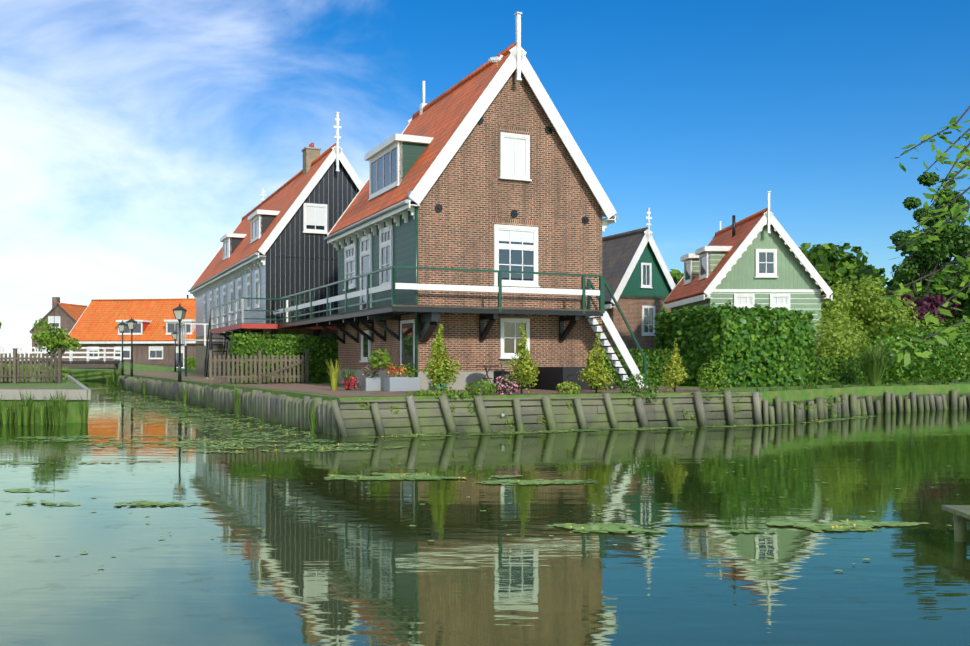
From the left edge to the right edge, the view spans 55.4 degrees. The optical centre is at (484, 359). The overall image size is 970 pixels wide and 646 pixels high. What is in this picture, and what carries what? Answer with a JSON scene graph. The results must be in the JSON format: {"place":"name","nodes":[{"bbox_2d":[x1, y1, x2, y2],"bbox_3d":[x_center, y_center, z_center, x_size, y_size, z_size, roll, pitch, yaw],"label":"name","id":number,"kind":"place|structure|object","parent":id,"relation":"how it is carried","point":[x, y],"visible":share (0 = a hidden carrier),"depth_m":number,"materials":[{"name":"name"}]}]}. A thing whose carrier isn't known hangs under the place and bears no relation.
{"place":"outdoors","nodes":[
{"label":"outdoors","id":0,"kind":"place"},
{"bbox_2d":[29,297,86,366],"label":"brick house","id":1,"kind":"structure","parent":0,"point":[63,316],"depth_m":116.67,"materials":[{"name":"brown brick"}]},
{"bbox_2d":[12,362,195,371],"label":"bridge ramp ground","id":2,"kind":"structure","parent":0,"point":[137,367],"depth_m":73.04,"materials":[{"name":"green plant"}]},
{"bbox_2d":[0,371,743,396],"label":"paving","id":3,"kind":"structure","parent":0,"point":[341,391],"depth_m":28.40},
{"bbox_2d":[208,350,308,384],"bbox_3d":[-8.511,0.282,34.929,3.740,1.290,0.140,0,0,-24],"label":"garden fence","id":4,"kind":"object","parent":3,"relation":"on","point":[301,361],"visible":0.98,"depth_m":34.89,"materials":[{"name":"brown wood"}]},
{"bbox_2d":[342,348,419,390],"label":"planters","id":5,"kind":"object","parent":3,"relation":"on","point":[404,382],"visible":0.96,"depth_m":27.19,"materials":[{"name":"silver metal"}]},
{"bbox_2d":[476,361,518,389],"bbox_3d":[0.358,0.490,27.919,1.367,0.886,0.712,0,0,-24],"label":"bistro set","id":6,"kind":"object","parent":3,"relation":"on","point":[496,366],"visible":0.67,"depth_m":27.86,"materials":[{"name":"grey metal"}]},
{"bbox_2d":[535,367,615,390],"bbox_3d":[2.818,0.577,28.542,1.950,0.700,1.800,0,0,-24],"label":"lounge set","id":7,"kind":"object","parent":3,"relation":"on","point":[549,377],"visible":0.71,"depth_m":28.02,"materials":[{"name":"black wicker"}]},
{"bbox_2d":[0,381,969,645],"bbox_3d":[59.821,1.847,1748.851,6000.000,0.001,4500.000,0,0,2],"label":"water","id":8,"kind":"structure","parent":0,"point":[282,553],"depth_m":9.60,"materials":[{"name":"green liquid"}]},
{"bbox_2d":[0,338,900,432],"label":"reeds","id":9,"kind":"object","parent":8,"relation":"in","point":[873,368],"visible":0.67,"depth_m":26.75,"materials":[{"name":"green plant"}]},
{"bbox_2d":[0,387,958,570],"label":"lily pads","id":10,"kind":"object","parent":8,"relation":"on","point":[852,525],"visible":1,"depth_m":14.47,"materials":[{"name":"green plant"}]},
{"bbox_2d":[941,505,969,541],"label":"jetty","id":11,"kind":"object","parent":8,"relation":"in","point":[961,516],"visible":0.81,"depth_m":9.36,"materials":[{"name":"grey wood"}]},
{"bbox_2d":[0,374,969,435],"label":"retaining wall","id":12,"kind":"structure","parent":0,"point":[334,418],"depth_m":25.30,"materials":[{"name":"grey wood"}]},
{"bbox_2d":[117,320,126,374],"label":"street lamp","id":13,"kind":"object","parent":12,"relation":"on","point":[122,326],"visible":0.94,"depth_m":58.04,"materials":[{"name":"grey metal"}]},
{"bbox_2d":[126,317,136,375],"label":"street lamp","id":14,"kind":"object","parent":12,"relation":"on","point":[131,323],"visible":1,"depth_m":53.56,"materials":[{"name":"grey metal"}]},
{"bbox_2d":[172,303,186,381],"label":"street lamp","id":15,"kind":"object","parent":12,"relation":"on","point":[179,311],"visible":1,"depth_m":40.60,"materials":[{"name":"grey metal"}]},
{"bbox_2d":[0,360,969,428],"bbox_3d":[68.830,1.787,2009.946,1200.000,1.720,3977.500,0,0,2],"label":"ground","id":16,"kind":"structure","parent":0,"point":[74,412],"depth_m":30.70,"materials":[{"name":"green plant"}]},
{"bbox_2d":[0,348,62,382],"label":"bank fence","id":17,"kind":"object","parent":16,"relation":"on","point":[16,358],"visible":1,"depth_m":36.04,"materials":[{"name":"brown wood"}]},
{"bbox_2d":[0,318,82,382],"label":"trees","id":18,"kind":"object","parent":16,"relation":"on","point":[53,341],"visible":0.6,"depth_m":38.78,"materials":[{"name":"green plant"}]},
{"bbox_2d":[0,347,121,370],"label":"bridge","id":19,"kind":"structure","parent":16,"relation":"on","point":[71,357],"depth_m":75.13,"materials":[{"name":"white wood"}]},
{"bbox_2d":[67,295,195,367],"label":"orange house","id":20,"kind":"structure","parent":16,"relation":"on","point":[97,322],"depth_m":90.86,"materials":[{"name":"tile"}]},
{"bbox_2d":[171,330,176,371],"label":"street lamp","id":21,"kind":"object","parent":16,"relation":"on","point":[174,335],"visible":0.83,"depth_m":70.67,"materials":[{"name":"grey metal"}]},
{"bbox_2d":[177,112,363,378],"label":"black house","id":22,"kind":"structure","parent":16,"relation":"on","point":[275,246],"depth_m":42.36,"materials":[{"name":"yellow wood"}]},
{"bbox_2d":[273,12,647,389],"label":"house","id":23,"kind":"structure","parent":16,"relation":"on","point":[471,220],"depth_m":29.10,"materials":[{"name":"red brick"}]},
{"bbox_2d":[488,55,502,67],"bbox_3d":[0.366,-9.310,28.801,0.524,0.414,0.191,0,0,-24],"label":"seagull","id":24,"kind":"object","parent":23,"relation":"attached to","point":[497,59],"visible":1,"depth_m":28.72,"materials":[{"name":"white"}]},
{"bbox_2d":[183,300,867,387],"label":"hedges","id":25,"kind":"object","parent":16,"relation":"on","point":[759,346],"visible":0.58,"depth_m":32.12,"materials":[{"name":"green plant"}]},
{"bbox_2d":[325,321,969,428],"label":"terrace shrubs","id":26,"kind":"object","parent":16,"relation":"on","point":[595,377],"visible":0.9,"depth_m":25.20,"materials":[{"name":"green plant"}]},
{"bbox_2d":[663,191,832,355],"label":"house","id":27,"kind":"structure","parent":16,"relation":"on","point":[758,258],"depth_m":37.02,"materials":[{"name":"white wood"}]},
{"bbox_2d":[670,172,969,383],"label":"trees","id":28,"kind":"object","parent":16,"relation":"on","point":[856,310],"visible":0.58,"depth_m":42.00,"materials":[{"name":"green plant"}]},
{"bbox_2d":[0,0,969,355],"label":"sky","id":29,"kind":"structure","parent":0,"point":[136,136],"materials":[{"name":"blue"}]},
{"bbox_2d":[602,208,675,353],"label":"dark green house","id":30,"kind":"structure","parent":0,"point":[636,274],"depth_m":47.55,"materials":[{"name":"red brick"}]},
{"bbox_2d":[878,106,969,366],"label":"branches","id":31,"kind":"object","parent":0,"point":[956,211],"visible":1,"depth_m":8.09,"materials":[{"name":"green plant"}]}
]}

